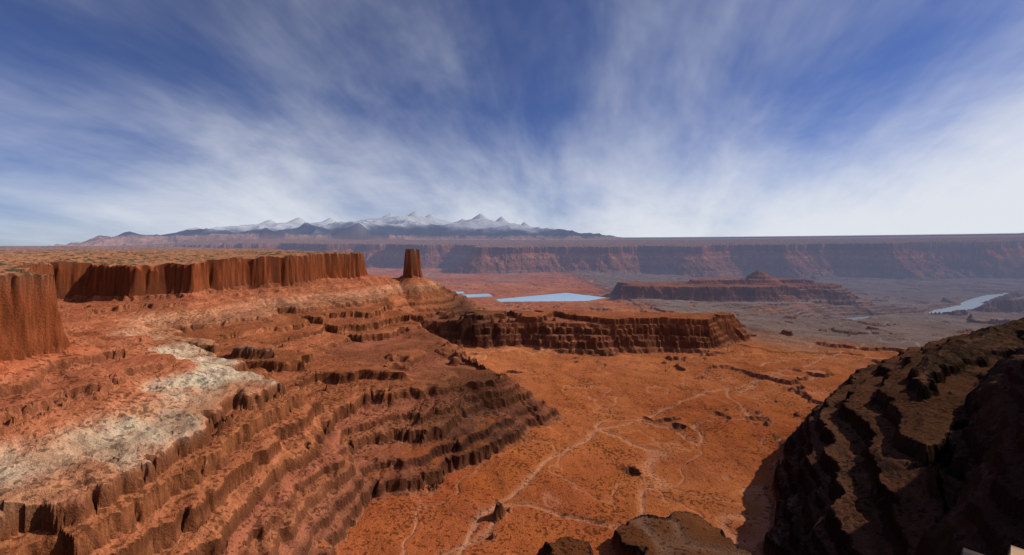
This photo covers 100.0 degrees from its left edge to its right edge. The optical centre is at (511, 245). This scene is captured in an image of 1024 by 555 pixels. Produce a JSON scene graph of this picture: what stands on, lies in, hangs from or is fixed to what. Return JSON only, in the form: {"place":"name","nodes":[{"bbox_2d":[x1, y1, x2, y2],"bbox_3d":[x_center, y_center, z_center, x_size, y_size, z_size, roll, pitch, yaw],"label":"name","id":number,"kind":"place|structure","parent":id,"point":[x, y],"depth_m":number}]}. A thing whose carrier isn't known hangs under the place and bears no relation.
{"place":"outdoors","nodes":[
{"label":"outdoors","id":0,"kind":"place"},
{"bbox_2d":[0,211,1023,554],"bbox_3d":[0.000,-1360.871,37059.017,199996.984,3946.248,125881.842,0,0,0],"label":"desert terrain","id":1,"kind":"structure","parent":0,"point":[334,387],"depth_m":930.76},
{"bbox_2d":[0,0,1023,245],"label":"sky","id":2,"kind":"structure","parent":0,"point":[618,118]},
{"bbox_2d":[456,292,605,301],"bbox_3d":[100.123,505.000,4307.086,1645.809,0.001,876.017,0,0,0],"label":"evaporation pond","id":3,"kind":"structure","parent":0,"point":[564,297],"depth_m":4201.57},
{"bbox_2d":[849,293,1007,319],"bbox_3d":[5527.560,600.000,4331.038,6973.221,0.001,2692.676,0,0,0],"label":"river water","id":4,"kind":"structure","parent":0,"point":[973,303],"depth_m":4322.15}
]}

